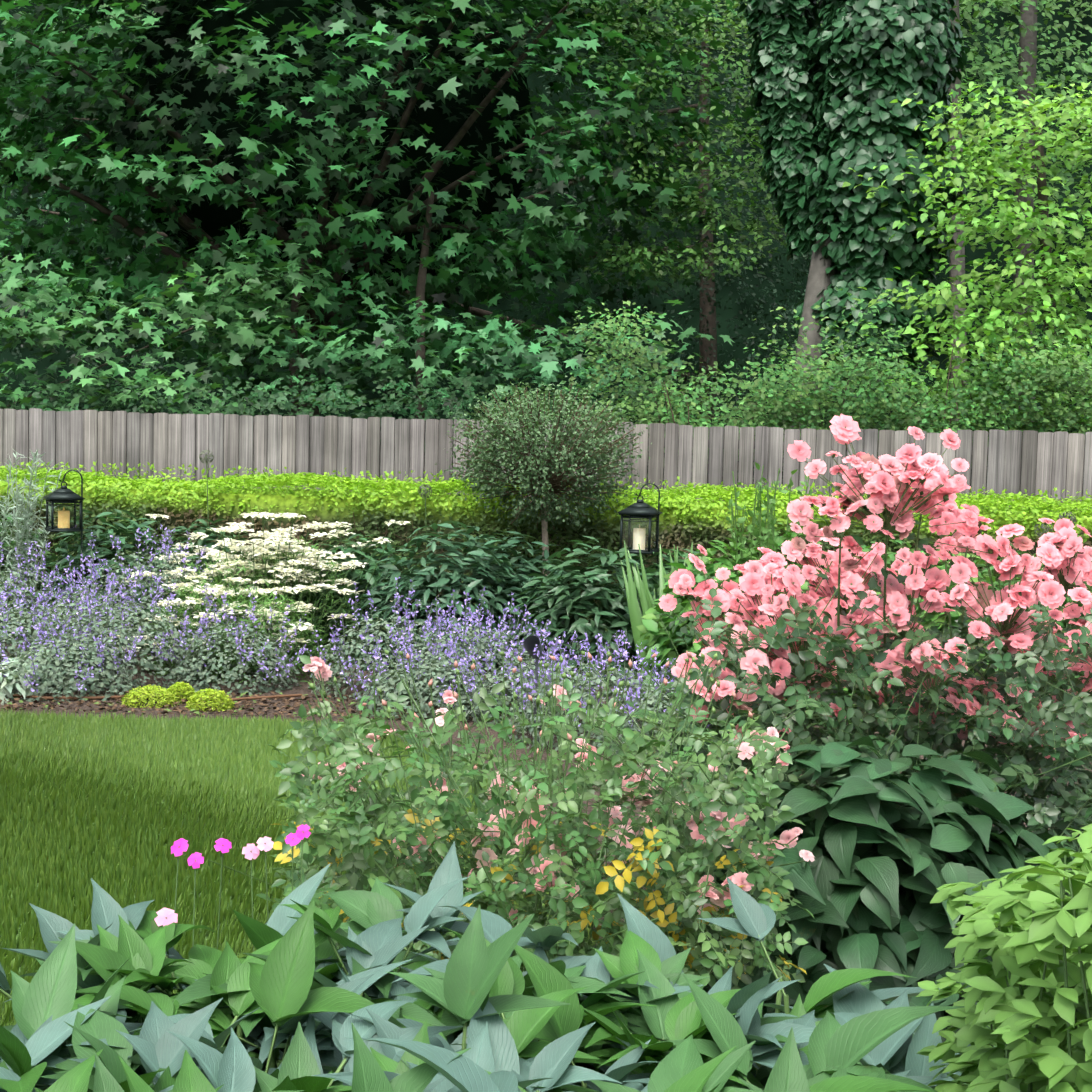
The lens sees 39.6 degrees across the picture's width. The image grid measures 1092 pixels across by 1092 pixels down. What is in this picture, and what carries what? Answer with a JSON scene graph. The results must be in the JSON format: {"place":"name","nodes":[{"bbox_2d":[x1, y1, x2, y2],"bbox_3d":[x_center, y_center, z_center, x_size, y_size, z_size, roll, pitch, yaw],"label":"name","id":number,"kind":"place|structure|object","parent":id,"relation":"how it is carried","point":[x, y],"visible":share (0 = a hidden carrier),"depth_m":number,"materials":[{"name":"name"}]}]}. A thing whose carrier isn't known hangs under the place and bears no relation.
{"place":"outdoors","nodes":[
{"label":"outdoors","id":0,"kind":"place"},
{"bbox_2d":[154,824,310,992],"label":"flowers","id":1,"kind":"object","parent":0,"point":[160,919],"depth_m":2.43,"materials":[{"name":"pink plant"}]},
{"bbox_2d":[0,707,595,1026],"bbox_3d":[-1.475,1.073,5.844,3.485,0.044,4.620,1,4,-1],"label":"grass","id":2,"kind":"structure","parent":0,"point":[234,756],"depth_m":5.92,"materials":[{"name":"green plant"}]},
{"bbox_2d":[208,649,814,989],"bbox_3d":[-0.036,0.744,3.715,1.437,1.090,1.278,1,4,-1],"label":"rose bush","id":3,"kind":"object","parent":2,"relation":"on","point":[670,912],"depth_m":3.36,"materials":[{"name":"green plant"}]},
{"bbox_2d":[120,0,534,299],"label":"tree","id":4,"kind":"object","parent":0,"point":[213,218],"visible":0.21,"depth_m":20.21,"materials":[{"name":"green plant"}]},
{"bbox_2d":[0,841,995,1091],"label":"hosta","id":5,"kind":"object","parent":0,"point":[81,998],"depth_m":1.80,"materials":[{"name":"green plant"}]},
{"bbox_2d":[0,0,1091,490],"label":"woodland backdrop","id":6,"kind":"structure","parent":0,"point":[740,352],"depth_m":36.20,"materials":[{"name":"green plant"}]},
{"bbox_2d":[916,824,1091,1091],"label":"shrub","id":7,"kind":"object","parent":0,"point":[1011,1014],"depth_m":1.41,"materials":[{"name":"green plant"}]},
{"label":"ground","id":8,"kind":"structure","parent":0,"visible":0},
{"bbox_2d":[0,0,939,481],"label":"tree","id":9,"kind":"object","parent":8,"relation":"on","point":[740,300],"visible":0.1,"depth_m":23.75,"materials":[{"name":"green plant"}]},
{"bbox_2d":[0,0,1085,494],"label":"tree trunks","id":10,"kind":"object","parent":8,"relation":"on","point":[1028,18],"visible":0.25,"depth_m":19.92,"materials":[{"name":"brown plant"}]},
{"bbox_2d":[0,0,761,426],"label":"maple tree","id":11,"kind":"object","parent":10,"relation":"on","point":[268,314],"visible":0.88,"depth_m":18.19,"materials":[{"name":"green plant"}]},
{"bbox_2d":[0,0,1091,216],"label":"tree foliage","id":12,"kind":"object","parent":10,"relation":"attached to","point":[1081,64],"visible":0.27,"depth_m":26.15,"materials":[{"name":"green plant"}]},
{"bbox_2d":[550,0,1091,438],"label":"tree","id":13,"kind":"object","parent":10,"relation":"attached to","point":[992,323],"visible":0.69,"depth_m":16.59,"materials":[{"name":"green plant"}]},
{"bbox_2d":[738,0,969,491],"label":"ivy-covered tree","id":14,"kind":"object","parent":10,"relation":"attached to","point":[808,85],"depth_m":17.08,"materials":[{"name":"green plant"}]},
{"bbox_2d":[0,408,1091,511],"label":"fence","id":15,"kind":"object","parent":8,"relation":"on","point":[1049,461],"visible":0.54,"depth_m":14.72,"materials":[{"name":"grey wood"}]},
{"bbox_2d":[0,285,1091,478],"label":"scrub foliage","id":16,"kind":"object","parent":8,"relation":"on","point":[784,408],"visible":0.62,"depth_m":15.40,"materials":[{"name":"green plant"}]},
{"bbox_2d":[0,636,1091,944],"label":"mulch bed","id":17,"kind":"object","parent":8,"relation":"on","point":[296,688],"depth_m":8.38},
{"bbox_2d":[0,448,78,704],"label":"silver foliage","id":18,"kind":"object","parent":17,"relation":"on","point":[6,686],"visible":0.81,"depth_m":10.74,"materials":[{"name":"green plant"}]},
{"bbox_2d":[42,470,84,592],"bbox_3d":[-3.348,0.196,10.527,0.248,1.454,0.248,-1,5,-29],"label":"lantern frame","id":19,"kind":"object","parent":17,"relation":"on","point":[63,494],"visible":0.81,"depth_m":10.45,"materials":[{"name":"black metal"}]},
{"bbox_2d":[48,503,79,526],"bbox_3d":[-3.337,-0.217,10.498,0.182,0.186,0.182,-1,5,-29],"label":"lantern glass","id":20,"kind":"object","parent":19,"relation":"attached to","point":[64,514],"visible":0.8,"depth_m":10.51,"materials":[{"name":"clear glass"}]},
{"bbox_2d":[58,508,69,527],"bbox_3d":[-3.338,-0.196,10.499,0.080,0.152,0.080,1,4,-1],"label":"candle","id":21,"kind":"object","parent":19,"relation":"attached to","point":[61,515],"depth_m":10.47,"materials":[{"name":"brown wax"}]},
{"bbox_2d":[13,694,301,700],"bbox_3d":[-2.226,0.865,8.664,1.645,0.016,0.164,1,4,-9],"label":"soaker hose","id":22,"kind":"object","parent":17,"relation":"on","point":[233,699],"visible":0.54,"depth_m":8.63,"materials":[{"name":"black rubber"}]},
{"bbox_2d":[121,682,234,711],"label":"sedum mounds","id":23,"kind":"object","parent":17,"relation":"on","point":[173,693],"visible":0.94,"depth_m":8.46,"materials":[{"name":"green plant"}]},
{"bbox_2d":[115,515,405,685],"bbox_3d":[-1.933,0.339,10.008,2.011,1.050,1.659,1,4,-1],"label":"lace flower foliage","id":24,"kind":"object","parent":17,"relation":"on","point":[265,600],"visible":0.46,"depth_m":9.85,"materials":[{"name":"green plant"}]},
{"bbox_2d":[100,512,414,658],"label":"white flowers","id":25,"kind":"object","parent":24,"relation":"on","point":[310,559],"visible":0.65,"depth_m":9.98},
{"bbox_2d":[0,687,582,722],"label":"mulch litter","id":26,"kind":"object","parent":17,"relation":"on","point":[8,705],"visible":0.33,"depth_m":8.44,"materials":[{"name":"brown wood"}]},
{"bbox_2d":[0,525,713,756],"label":"catmint","id":27,"kind":"object","parent":17,"relation":"on","point":[434,668],"depth_m":8.94,"materials":[{"name":"purple plant"}]},
{"bbox_2d":[20,509,716,686],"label":"leafy shrubs","id":28,"kind":"object","parent":17,"relation":"on","point":[642,587],"visible":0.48,"depth_m":10.08,"materials":[{"name":"green plant"}]},
{"bbox_2d":[523,635,544,736],"bbox_3d":[-0.059,0.728,7.812,0.090,0.544,0.171,3,4,21],"label":"spot light","id":29,"kind":"object","parent":17,"relation":"on","point":[530,642],"visible":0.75,"depth_m":7.80,"materials":[{"name":"grey metal"}]},
{"bbox_2d":[435,373,651,650],"bbox_3d":[-0.038,-0.236,10.990,1.565,2.031,1.531,1,4,-1],"label":"topiary","id":30,"kind":"object","parent":17,"relation":"on","point":[545,455],"depth_m":10.68,"materials":[{"name":"green plant"}]},
{"bbox_2d":[0,460,1091,643],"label":"hedge","id":31,"kind":"object","parent":17,"relation":"on","point":[1001,507],"depth_m":11.30,"materials":[{"name":"green plant"}]},
{"bbox_2d":[0,462,1091,754],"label":"foliage","id":32,"kind":"object","parent":17,"relation":"on","point":[772,540],"visible":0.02,"depth_m":8.57,"materials":[{"name":"green plant"}]},
{"bbox_2d":[199,450,1076,707],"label":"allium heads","id":33,"kind":"object","parent":17,"relation":"on","point":[205,458],"visible":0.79,"depth_m":11.11,"materials":[{"name":"plant"}]},
{"bbox_2d":[676,736,1072,1042],"bbox_3d":[0.908,0.980,3.949,1.310,0.962,0.888,1,4,-1],"label":"broad leaf clump","id":34,"kind":"object","parent":17,"relation":"on","point":[879,870],"visible":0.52,"depth_m":3.74,"materials":[{"name":"green plant"}]},
{"bbox_2d":[618,483,661,568],"bbox_3d":[0.610,0.318,10.103,0.254,1.479,0.254,3,4,19],"label":"lantern frame","id":35,"kind":"object","parent":8,"relation":"on","point":[640,509],"visible":0.83,"depth_m":10.01,"materials":[{"name":"black metal"}]},
{"bbox_2d":[622,518,655,549],"bbox_3d":[0.620,-0.086,10.075,0.187,0.221,0.187,3,4,19],"label":"lantern glass","id":36,"kind":"object","parent":35,"relation":"attached to","point":[652,528],"visible":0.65,"depth_m":10.05,"materials":[{"name":"clear glass"}]},
{"bbox_2d":[633,526,645,549],"bbox_3d":[0.620,-0.059,10.077,0.082,0.174,0.082,1,4,-1],"label":"candle","id":37,"kind":"object","parent":35,"relation":"attached to","point":[638,534],"depth_m":10.04,"materials":[{"name":"beige wax"}]},
{"bbox_2d":[640,414,1091,895],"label":"rose","id":38,"kind":"object","parent":8,"relation":"on","point":[1059,810],"depth_m":4.31,"materials":[{"name":"pink plant"}]}
]}

